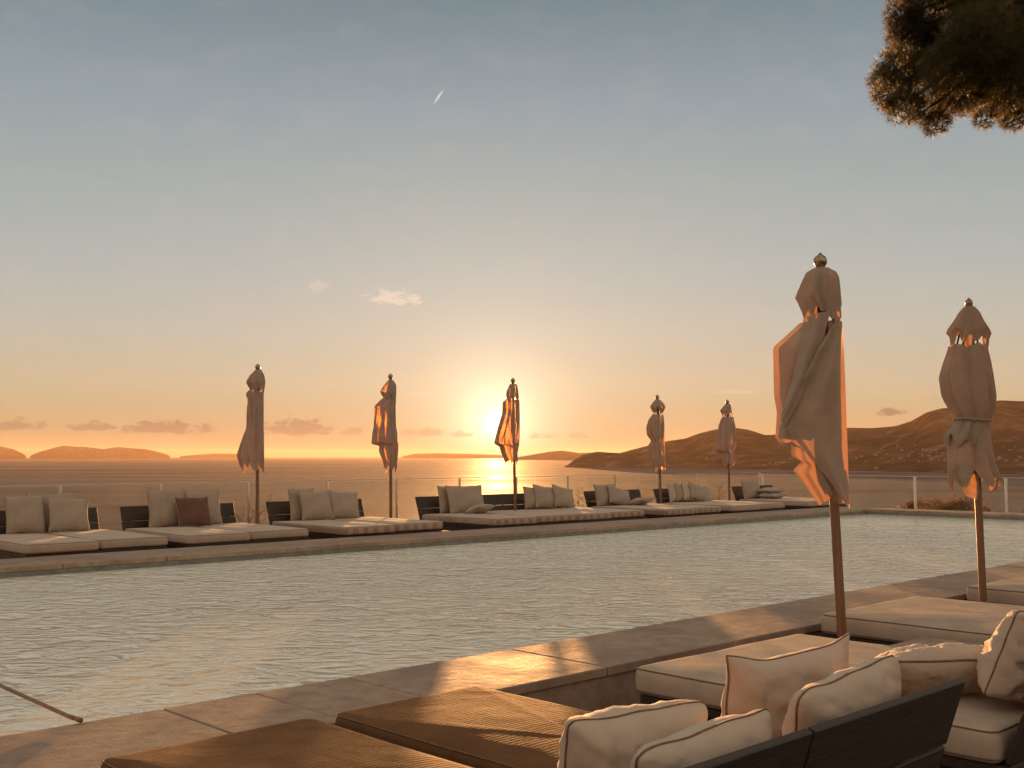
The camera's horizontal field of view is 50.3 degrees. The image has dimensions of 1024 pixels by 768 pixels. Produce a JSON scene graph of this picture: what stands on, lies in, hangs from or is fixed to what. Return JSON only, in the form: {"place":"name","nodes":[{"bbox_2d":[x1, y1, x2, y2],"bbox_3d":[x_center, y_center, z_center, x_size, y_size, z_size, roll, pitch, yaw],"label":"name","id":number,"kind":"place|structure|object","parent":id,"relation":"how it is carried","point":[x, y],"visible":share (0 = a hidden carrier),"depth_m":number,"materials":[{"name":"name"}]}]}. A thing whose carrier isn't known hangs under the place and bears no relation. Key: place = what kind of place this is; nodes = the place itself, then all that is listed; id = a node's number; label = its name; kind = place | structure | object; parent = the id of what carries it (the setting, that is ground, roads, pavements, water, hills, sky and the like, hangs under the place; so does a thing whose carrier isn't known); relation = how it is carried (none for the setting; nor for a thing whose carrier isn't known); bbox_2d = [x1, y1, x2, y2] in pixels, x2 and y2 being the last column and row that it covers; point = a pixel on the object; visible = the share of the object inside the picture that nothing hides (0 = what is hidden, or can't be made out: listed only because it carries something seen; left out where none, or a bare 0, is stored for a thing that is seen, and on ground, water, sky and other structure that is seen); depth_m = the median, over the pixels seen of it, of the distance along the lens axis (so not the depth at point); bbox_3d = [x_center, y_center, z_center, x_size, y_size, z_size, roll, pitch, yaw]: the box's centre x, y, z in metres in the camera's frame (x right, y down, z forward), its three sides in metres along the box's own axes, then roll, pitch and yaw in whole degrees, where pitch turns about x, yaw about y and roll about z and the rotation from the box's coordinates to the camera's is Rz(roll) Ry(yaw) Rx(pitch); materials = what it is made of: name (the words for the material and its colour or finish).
{"place":"outdoors","nodes":[
{"label":"outdoors","id":0,"kind":"place"},
{"bbox_2d":[0,446,25,458],"bbox_3d":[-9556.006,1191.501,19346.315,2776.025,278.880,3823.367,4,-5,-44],"label":"island","id":1,"kind":"structure","parent":0,"point":[7,453],"depth_m":18744.20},
{"bbox_2d":[30,446,169,458],"bbox_3d":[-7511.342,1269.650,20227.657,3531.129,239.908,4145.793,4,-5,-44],"label":"island","id":2,"kind":"structure","parent":0,"point":[65,452],"depth_m":19353.38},
{"bbox_2d":[180,454,236,457],"bbox_3d":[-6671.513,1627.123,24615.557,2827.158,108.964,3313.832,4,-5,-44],"label":"island","id":3,"kind":"structure","parent":0,"point":[214,456],"depth_m":23779.06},
{"bbox_2d":[402,453,502,457],"bbox_3d":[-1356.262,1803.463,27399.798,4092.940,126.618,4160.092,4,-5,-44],"label":"island","id":4,"kind":"structure","parent":0,"point":[439,455],"depth_m":26654.40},
{"bbox_2d":[0,514,1023,736],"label":"water","id":5,"kind":"structure","parent":0,"point":[92,646],"depth_m":11.27,"materials":[{"name":"beige liquid"}]},
{"bbox_2d":[0,458,1023,530],"bbox_3d":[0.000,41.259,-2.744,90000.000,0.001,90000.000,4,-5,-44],"label":"sea","id":6,"kind":"structure","parent":0,"point":[878,489],"depth_m":1882.18,"materials":[{"name":"liquid"}]},
{"bbox_2d":[0,511,1023,577],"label":"pool basin","id":7,"kind":"object","parent":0,"point":[138,565],"visible":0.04,"depth_m":17.57,"materials":[{"name":"tile"}]},
{"bbox_2d":[0,506,1023,767],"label":"pool coping","id":8,"kind":"object","parent":7,"relation":"on","point":[592,672],"visible":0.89,"depth_m":7.18,"materials":[{"name":"stone"}]},
{"bbox_2d":[0,683,82,722],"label":"skimmer pole","id":9,"kind":"object","parent":8,"relation":"on","point":[47,706],"visible":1,"depth_m":5.72,"materials":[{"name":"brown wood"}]},
{"bbox_2d":[0,0,1023,457],"label":"sky","id":10,"kind":"structure","parent":0,"point":[603,208],"materials":[{"name":"blue"}]},
{"bbox_2d":[518,451,592,459],"bbox_3d":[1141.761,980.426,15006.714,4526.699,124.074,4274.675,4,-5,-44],"label":"hills","id":11,"kind":"structure","parent":0,"point":[559,455],"depth_m":13881.35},
{"bbox_2d":[573,490,586,506],"bbox_3d":[1.611,3.001,26.704,0.623,1.010,1.332,-2,-4,27],"label":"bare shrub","id":12,"kind":"object","parent":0,"point":[578,501],"visible":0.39,"depth_m":26.70,"materials":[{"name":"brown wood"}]},
{"bbox_2d":[565,452,758,469],"bbox_3d":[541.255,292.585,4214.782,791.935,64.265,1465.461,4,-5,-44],"label":"headland","id":13,"kind":"structure","parent":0,"point":[612,460],"depth_m":4089.48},
{"bbox_2d":[621,400,1023,474],"bbox_3d":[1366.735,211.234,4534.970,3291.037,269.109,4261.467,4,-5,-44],"label":"hills","id":14,"kind":"structure","parent":0,"point":[925,431],"depth_m":3646.28,"materials":[{"name":"brown soil"}]},
{"bbox_2d":[825,634,896,644],"bbox_3d":[3.960,1.849,8.162,1.640,0.794,2.654,4,-5,-44],"label":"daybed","id":15,"kind":"object","parent":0,"point":[862,640],"visible":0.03,"depth_m":8.30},
{"bbox_2d":[821,596,1023,643],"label":"mattress","id":16,"kind":"object","parent":15,"relation":"on","point":[904,619],"visible":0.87,"depth_m":8.30,"materials":[{"name":"fabric"}]},
{"bbox_2d":[890,637,984,646],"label":"cushion","id":17,"kind":"object","parent":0,"point":[928,641],"visible":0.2,"depth_m":7.55,"materials":[{"name":"fabric"}]},
{"bbox_2d":[967,576,1023,605],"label":"mattress","id":18,"kind":"object","parent":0,"point":[1010,591],"visible":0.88,"depth_m":10.20,"materials":[{"name":"fabric"}]},
{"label":"ground","id":19,"kind":"structure","parent":0,"visible":0},
{"bbox_2d":[889,502,911,508],"bbox_3d":[11.419,3.996,31.672,1.343,1.174,1.290,2,-4,-27],"label":"shrub","id":20,"kind":"object","parent":19,"relation":"on","point":[901,507],"visible":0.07,"depth_m":31.30,"materials":[{"name":"brown plant"}]},
{"bbox_2d":[901,496,949,509],"bbox_3d":[11.920,3.844,31.051,1.166,1.300,1.395,2,-4,-25],"label":"shrub","id":21,"kind":"object","parent":19,"relation":"on","point":[922,504],"visible":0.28,"depth_m":31.24,"materials":[{"name":"brown plant"}]},
{"bbox_2d":[926,500,969,510],"bbox_3d":[12.387,3.894,31.063,1.135,1.266,1.358,-1,-4,10],"label":"shrub","id":22,"kind":"object","parent":19,"relation":"on","point":[936,504],"visible":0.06,"depth_m":31.02,"materials":[{"name":"brown plant"}]},
{"bbox_2d":[933,501,973,510],"bbox_3d":[12.245,3.783,30.230,1.212,1.130,1.013,-1,-4,17],"label":"shrub","id":23,"kind":"object","parent":19,"relation":"on","point":[941,506],"visible":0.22,"depth_m":30.11,"materials":[{"name":"brown plant"}]},
{"bbox_2d":[945,493,993,511],"bbox_3d":[12.642,3.733,30.175,1.497,1.395,1.251,1,-4,-17],"label":"shrub","id":24,"kind":"object","parent":19,"relation":"on","point":[960,502],"visible":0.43,"depth_m":30.00,"materials":[{"name":"brown plant"}]},
{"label":"deck","id":25,"kind":"structure","parent":0,"visible":0},
{"bbox_2d":[0,507,166,558],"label":"daybed","id":26,"kind":"object","parent":25,"relation":"on","point":[92,514],"visible":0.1,"depth_m":15.97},
{"bbox_2d":[0,533,98,553],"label":"mattress","id":27,"kind":"object","parent":26,"relation":"on","point":[31,543],"visible":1,"depth_m":15.41,"materials":[{"name":"white fabric"}]},
{"bbox_2d":[4,495,45,533],"bbox_3d":[-7.589,2.043,16.989,0.617,0.636,0.222,4,-20,-44],"label":"cushion","id":28,"kind":"object","parent":27,"relation":"on","point":[24,514],"visible":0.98,"depth_m":16.91,"materials":[{"name":"beige fabric"}]},
{"bbox_2d":[46,529,167,548],"bbox_3d":[-6.325,2.382,16.861,1.071,0.156,2.235,4,-5,-44],"label":"mattress","id":29,"kind":"object","parent":26,"relation":"on","point":[109,539],"visible":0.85,"depth_m":16.26,"materials":[{"name":"white fabric"}]},
{"bbox_2d":[26,493,76,530],"bbox_3d":[-7.359,2.057,17.453,0.818,0.641,0.133,4,-17,-44],"label":"cushion","id":30,"kind":"object","parent":29,"relation":"on","point":[61,495],"visible":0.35,"depth_m":17.38,"materials":[{"name":"beige fabric"}]},
{"bbox_2d":[47,497,89,531],"bbox_3d":[-7.061,2.084,17.366,0.671,0.572,0.216,8,-28,-44],"label":"cushion","id":31,"kind":"object","parent":29,"relation":"on","point":[66,514],"visible":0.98,"depth_m":17.28,"materials":[{"name":"beige fabric"}]},
{"bbox_2d":[120,503,309,548],"bbox_3d":[-5.013,2.493,18.297,2.170,0.854,2.520,4,-5,-44],"label":"daybed","id":32,"kind":"object","parent":25,"relation":"on","point":[131,516],"visible":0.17,"depth_m":18.50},
{"bbox_2d":[125,526,250,543],"bbox_3d":[-5.328,2.450,17.814,1.116,0.156,2.251,4,-5,-44],"label":"mattress","id":33,"kind":"object","parent":32,"relation":"on","point":[187,535],"visible":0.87,"depth_m":17.18,"materials":[{"name":"white fabric"}]},
{"bbox_2d":[146,489,184,527],"bbox_3d":[-5.914,2.134,18.683,0.710,0.679,0.224,4,-17,-44],"label":"cushion","id":34,"kind":"object","parent":33,"relation":"on","point":[162,507],"visible":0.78,"depth_m":18.56,"materials":[{"name":"beige fabric"}]},
{"bbox_2d":[192,523,308,539],"bbox_3d":[-4.537,2.499,18.624,1.127,0.156,2.191,4,-5,-44],"label":"mattress","id":35,"kind":"object","parent":32,"relation":"on","point":[259,531],"visible":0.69,"depth_m":18.02,"materials":[{"name":"white fabric"}]},
{"bbox_2d":[174,497,211,526],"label":"cushion","id":36,"kind":"object","parent":35,"relation":"on","point":[192,511],"visible":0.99,"depth_m":18.66,"materials":[{"name":"brown fabric"}]},
{"bbox_2d":[185,490,222,523],"bbox_3d":[-5.422,2.181,19.164,0.694,0.645,0.214,4,-18,-44],"label":"cushion","id":37,"kind":"object","parent":35,"relation":"on","point":[213,496],"visible":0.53,"depth_m":19.20,"materials":[{"name":"beige fabric"}]},
{"bbox_2d":[220,496,271,523],"bbox_3d":[-4.857,2.485,20.532,0.960,1.223,1.737,0,-4,7],"label":"bare shrub","id":38,"kind":"object","parent":25,"relation":"on","point":[250,516],"visible":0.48,"depth_m":20.64,"materials":[{"name":"brown plant"}]},
{"bbox_2d":[236,364,264,523],"bbox_3d":[-4.654,1.319,19.831,0.591,3.399,0.500,3,-5,-41],"label":"umbrella","id":39,"kind":"object","parent":25,"relation":"on","point":[250,452],"visible":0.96,"depth_m":19.80,"materials":[{"name":"beige fabric"}]},
{"bbox_2d":[266,499,441,539],"bbox_3d":[-2.964,2.625,20.282,2.220,0.854,2.520,4,-5,-44],"label":"daybed","id":40,"kind":"object","parent":25,"relation":"on","point":[275,509],"visible":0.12,"depth_m":20.40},
{"bbox_2d":[272,519,395,534],"bbox_3d":[-3.258,2.579,19.759,1.141,0.157,2.339,4,-5,-44],"label":"mattress","id":41,"kind":"object","parent":40,"relation":"on","point":[334,527],"visible":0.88,"depth_m":19.15,"materials":[{"name":"fabric"}]},
{"bbox_2d":[288,488,312,520],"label":"cushion","id":42,"kind":"object","parent":41,"relation":"on","point":[295,508],"visible":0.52,"depth_m":20.49,"materials":[{"name":"beige fabric"}]},
{"bbox_2d":[298,491,334,520],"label":"cushion","id":43,"kind":"object","parent":41,"relation":"on","point":[315,505],"visible":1,"depth_m":20.52,"materials":[{"name":"beige fabric"}]},
{"bbox_2d":[328,517,442,531],"bbox_3d":[-2.448,2.629,20.585,1.152,0.159,2.278,4,-5,-44],"label":"mattress","id":44,"kind":"object","parent":40,"relation":"on","point":[407,525],"visible":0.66,"depth_m":19.97,"materials":[{"name":"fabric"}]},
{"bbox_2d":[328,489,359,517],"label":"cushion","id":45,"kind":"object","parent":44,"relation":"on","point":[344,504],"visible":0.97,"depth_m":21.00,"materials":[{"name":"beige fabric"}]},
{"bbox_2d":[0,472,760,522],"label":"glass fence","id":46,"kind":"object","parent":25,"relation":"on","point":[248,498],"visible":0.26,"depth_m":23.13,"materials":[{"name":"glass"}]},
{"bbox_2d":[372,373,397,517],"bbox_3d":[-2.506,1.471,21.972,0.650,3.382,0.500,0,-4,-6],"label":"umbrella","id":47,"kind":"object","parent":25,"relation":"on","point":[384,436],"visible":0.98,"depth_m":21.91,"materials":[{"name":"beige fabric"}]},
{"bbox_2d":[415,494,577,530],"bbox_3d":[-0.345,2.793,22.818,2.340,0.854,2.520,4,-5,-44],"label":"daybed","id":48,"kind":"object","parent":25,"relation":"on","point":[427,504],"visible":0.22,"depth_m":22.90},
{"bbox_2d":[422,513,537,525],"bbox_3d":[-0.676,2.747,22.290,1.201,0.158,2.292,4,-5,-44],"label":"mattress","id":49,"kind":"object","parent":48,"relation":"on","point":[488,519],"visible":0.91,"depth_m":21.71,"materials":[{"name":"fabric"}]},
{"bbox_2d":[437,486,449,513],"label":"cushion","id":50,"kind":"object","parent":49,"relation":"on","point":[443,501],"visible":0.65,"depth_m":23.07,"materials":[{"name":"beige fabric"}]},
{"bbox_2d":[445,485,483,513],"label":"cushion","id":51,"kind":"object","parent":49,"relation":"on","point":[462,499],"visible":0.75,"depth_m":23.16,"materials":[{"name":"beige fabric"}]},
{"bbox_2d":[464,504,495,513],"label":"cushion","id":52,"kind":"object","parent":49,"relation":"on","point":[480,509],"visible":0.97,"depth_m":22.66,"materials":[{"name":"beige fabric"}]},
{"bbox_2d":[484,510,576,522],"bbox_3d":[0.176,2.801,23.159,1.212,0.157,2.235,4,-5,-44],"label":"mattress","id":53,"kind":"object","parent":48,"relation":"on","point":[543,517],"visible":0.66,"depth_m":22.56,"materials":[{"name":"fabric"}]},
{"bbox_2d":[494,378,519,510],"bbox_3d":[-0.035,1.579,24.133,0.722,3.451,0.500,0,-4,0],"label":"umbrella","id":54,"kind":"object","parent":25,"relation":"on","point":[507,438],"visible":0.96,"depth_m":24.08,"materials":[{"name":"beige fabric"}]},
{"bbox_2d":[496,493,646,522],"bbox_3d":[1.318,2.901,24.429,2.284,0.854,2.520,4,-5,-44],"label":"daybed","id":55,"kind":"object","parent":25,"relation":"on","point":[505,501],"visible":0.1,"depth_m":24.64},
{"bbox_2d":[511,509,611,520],"bbox_3d":[0.986,2.854,23.932,1.169,0.162,2.253,4,-5,-44],"label":"mattress","id":56,"kind":"object","parent":55,"relation":"on","point":[589,515],"visible":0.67,"depth_m":23.34,"materials":[{"name":"fabric"}]},
{"bbox_2d":[546,507,644,517],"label":"mattress","id":57,"kind":"object","parent":55,"relation":"on","point":[620,513],"visible":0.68,"depth_m":24.19,"materials":[{"name":"fabric"}]},
{"bbox_2d":[523,486,545,508],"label":"cushion","id":58,"kind":"object","parent":57,"relation":"on","point":[529,497],"visible":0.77,"depth_m":24.72,"materials":[{"name":"beige fabric"}]},
{"bbox_2d":[532,484,560,508],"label":"cushion","id":59,"kind":"object","parent":57,"relation":"on","point":[544,497],"visible":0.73,"depth_m":24.88,"materials":[{"name":"beige fabric"}]},
{"bbox_2d":[552,484,574,507],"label":"cushion","id":60,"kind":"object","parent":57,"relation":"on","point":[564,497],"visible":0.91,"depth_m":25.16,"materials":[{"name":"beige fabric"}]},
{"bbox_2d":[583,489,719,518],"bbox_3d":[3.371,3.033,26.418,2.160,0.854,2.520,4,-5,-44],"label":"daybed","id":61,"kind":"object","parent":25,"relation":"on","point":[590,497],"visible":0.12,"depth_m":26.59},
{"bbox_2d":[591,505,694,515],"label":"mattress","id":62,"kind":"object","parent":61,"relation":"on","point":[658,510],"visible":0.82,"depth_m":25.21,"materials":[{"name":"fabric"}]},
{"bbox_2d":[593,484,617,505],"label":"cushion","id":63,"kind":"object","parent":62,"relation":"on","point":[602,495],"visible":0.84,"depth_m":26.44,"materials":[{"name":"beige fabric"}]},
{"bbox_2d":[607,484,629,504],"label":"cushion","id":64,"kind":"object","parent":62,"relation":"on","point":[619,496],"visible":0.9,"depth_m":26.60,"materials":[{"name":"beige fabric"}]},
{"bbox_2d":[639,503,720,513],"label":"mattress","id":65,"kind":"object","parent":61,"relation":"on","point":[703,509],"visible":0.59,"depth_m":26.07,"materials":[{"name":"fabric"}]},
{"bbox_2d":[628,497,652,504],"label":"cushion","id":66,"kind":"object","parent":65,"relation":"on","point":[640,500],"visible":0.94,"depth_m":26.71,"materials":[{"name":"beige fabric"}]},
{"bbox_2d":[646,395,665,503],"bbox_3d":[3.774,1.916,28.053,0.619,3.301,0.500,-1,-4,8],"label":"umbrella","id":67,"kind":"object","parent":25,"relation":"on","point":[655,432],"visible":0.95,"depth_m":28.01,"materials":[{"name":"beige fabric"}]},
{"bbox_2d":[653,487,785,513],"bbox_3d":[5.384,3.163,28.368,2.350,0.854,2.520,4,-5,-44],"label":"daybed","id":68,"kind":"object","parent":25,"relation":"on","point":[665,495],"visible":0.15,"depth_m":28.42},
{"bbox_2d":[662,502,759,510],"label":"mattress","id":69,"kind":"object","parent":68,"relation":"on","point":[734,507],"visible":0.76,"depth_m":27.15,"materials":[{"name":"white fabric"}]},
{"bbox_2d":[667,483,685,501],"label":"cushion","id":70,"kind":"object","parent":69,"relation":"on","point":[672,493],"visible":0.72,"depth_m":28.49,"materials":[{"name":"beige fabric"}]},
{"bbox_2d":[674,482,693,501],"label":"cushion","id":71,"kind":"object","parent":69,"relation":"on","point":[679,492],"visible":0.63,"depth_m":28.58,"materials":[{"name":"beige fabric"}]},
{"bbox_2d":[698,500,784,508],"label":"mattress","id":72,"kind":"object","parent":68,"relation":"on","point":[769,505],"visible":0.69,"depth_m":28.16,"materials":[{"name":"white fabric"}]},
{"bbox_2d":[681,482,699,501],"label":"cushion","id":73,"kind":"object","parent":72,"relation":"on","point":[686,491],"visible":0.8,"depth_m":28.67,"materials":[{"name":"beige fabric"}]},
{"bbox_2d":[688,481,710,500],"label":"cushion","id":74,"kind":"object","parent":72,"relation":"on","point":[697,492],"visible":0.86,"depth_m":28.86,"materials":[{"name":"beige fabric"}]},
{"bbox_2d":[714,399,735,500],"bbox_3d":[5.923,2.065,30.167,0.671,3.282,0.500,-1,-4,11],"label":"umbrella","id":75,"kind":"object","parent":25,"relation":"on","point":[725,445],"visible":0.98,"depth_m":30.09,"materials":[{"name":"beige fabric"}]},
{"bbox_2d":[732,485,847,509],"bbox_3d":[7.841,3.321,30.748,2.100,0.854,2.520,4,-5,-44],"label":"daybed","id":76,"kind":"object","parent":25,"relation":"on","point":[737,492],"visible":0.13,"depth_m":30.90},
{"bbox_2d":[739,498,828,506],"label":"mattress","id":77,"kind":"object","parent":76,"relation":"on","point":[796,502],"visible":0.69,"depth_m":29.59,"materials":[{"name":"beige fabric"}]},
{"bbox_2d":[741,479,760,499],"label":"cushion","id":78,"kind":"object","parent":77,"relation":"on","point":[750,488],"visible":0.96,"depth_m":30.77,"materials":[{"name":"beige fabric"}]},
{"bbox_2d":[758,493,785,498],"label":"cushion","id":79,"kind":"object","parent":77,"relation":"on","point":[771,495],"visible":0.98,"depth_m":30.61,"materials":[{"name":"beige fabric"}]},
{"bbox_2d":[756,487,785,492],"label":"cushion","id":80,"kind":"object","parent":79,"relation":"on","point":[770,490],"visible":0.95,"depth_m":30.74,"materials":[{"name":"beige fabric"}]},
{"bbox_2d":[777,497,844,504],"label":"mattress","id":81,"kind":"object","parent":76,"relation":"on","point":[802,499],"visible":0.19,"depth_m":30.93,"materials":[{"name":"beige fabric"}]},
{"bbox_2d":[773,253,849,638],"bbox_3d":[2.362,0.619,8.233,0.725,3.258,0.500,-1,-4,17],"label":"umbrella","id":82,"kind":"object","parent":25,"relation":"on","point":[809,386],"visible":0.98,"depth_m":8.13,"materials":[{"name":"beige fabric"}]},
{"bbox_2d":[685,678,964,767],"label":"daybed","id":83,"kind":"object","parent":25,"relation":"on","point":[912,730],"visible":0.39,"depth_m":3.75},
{"bbox_2d":[101,719,474,767],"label":"mattress","id":84,"kind":"object","parent":83,"relation":"on","point":[307,743],"visible":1,"depth_m":4.50,"materials":[{"name":"fabric"}]},
{"bbox_2d":[631,708,772,767],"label":"cushion","id":85,"kind":"object","parent":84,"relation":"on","point":[704,741],"visible":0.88,"depth_m":3.31,"materials":[{"name":"beige fabric"}]},
{"bbox_2d":[335,686,591,767],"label":"mattress","id":86,"kind":"object","parent":83,"relation":"on","point":[477,726],"visible":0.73,"depth_m":4.98,"materials":[{"name":"fabric"}]},
{"bbox_2d":[557,700,707,767],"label":"cushion","id":87,"kind":"object","parent":86,"relation":"on","point":[614,737],"visible":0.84,"depth_m":3.46,"materials":[{"name":"beige fabric"}]},
{"bbox_2d":[721,632,849,738],"bbox_3d":[1.077,1.271,4.289,0.692,0.521,0.310,0,6,-33],"label":"cushion","id":88,"kind":"object","parent":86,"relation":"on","point":[773,685],"visible":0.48,"depth_m":4.13,"materials":[{"name":"beige fabric"}]},
{"bbox_2d":[781,655,900,735],"bbox_3d":[1.192,1.263,3.951,0.710,0.481,0.305,-2,12,-44],"label":"cushion","id":89,"kind":"object","parent":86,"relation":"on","point":[858,687],"visible":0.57,"depth_m":3.82,"materials":[{"name":"beige fabric"}]},
{"bbox_2d":[640,694,1023,767],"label":"daybed","id":90,"kind":"object","parent":25,"relation":"on","point":[1015,757],"visible":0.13,"depth_m":4.96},
{"bbox_2d":[635,634,1023,763],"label":"mattress","id":91,"kind":"object","parent":90,"relation":"on","point":[983,728],"visible":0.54,"depth_m":6.09,"materials":[{"name":"fabric"}]},
{"bbox_2d":[875,643,983,694],"bbox_3d":[2.198,1.491,5.632,0.758,0.310,0.514,1,-28,-9],"label":"cushion","id":92,"kind":"object","parent":91,"relation":"on","point":[922,667],"visible":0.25,"depth_m":5.44,"materials":[{"name":"beige fabric"}]},
{"bbox_2d":[976,610,1023,701],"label":"cushion","id":93,"kind":"object","parent":91,"relation":"on","point":[1000,667],"visible":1,"depth_m":5.21,"materials":[{"name":"beige fabric"}]},
{"bbox_2d":[761,474,1021,511],"bbox_3d":[13.449,2.912,26.929,0.123,1.164,17.023,4,-5,-44],"label":"glass fence","id":94,"kind":"object","parent":25,"relation":"on","point":[1006,495],"visible":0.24,"depth_m":29.49,"materials":[{"name":"white paint"}]},
{"bbox_2d":[863,0,1023,138],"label":"pine tree","id":95,"kind":"object","parent":25,"relation":"on","point":[959,56],"visible":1,"depth_m":9.02,"materials":[{"name":"green plant"}]},
{"bbox_2d":[939,298,1000,601],"bbox_3d":[4.312,0.779,10.149,0.586,3.192,0.500,-2,-4,23],"label":"umbrella","id":96,"kind":"object","parent":25,"relation":"on","point":[967,386],"visible":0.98,"depth_m":10.09,"materials":[{"name":"beige fabric"}]}
]}

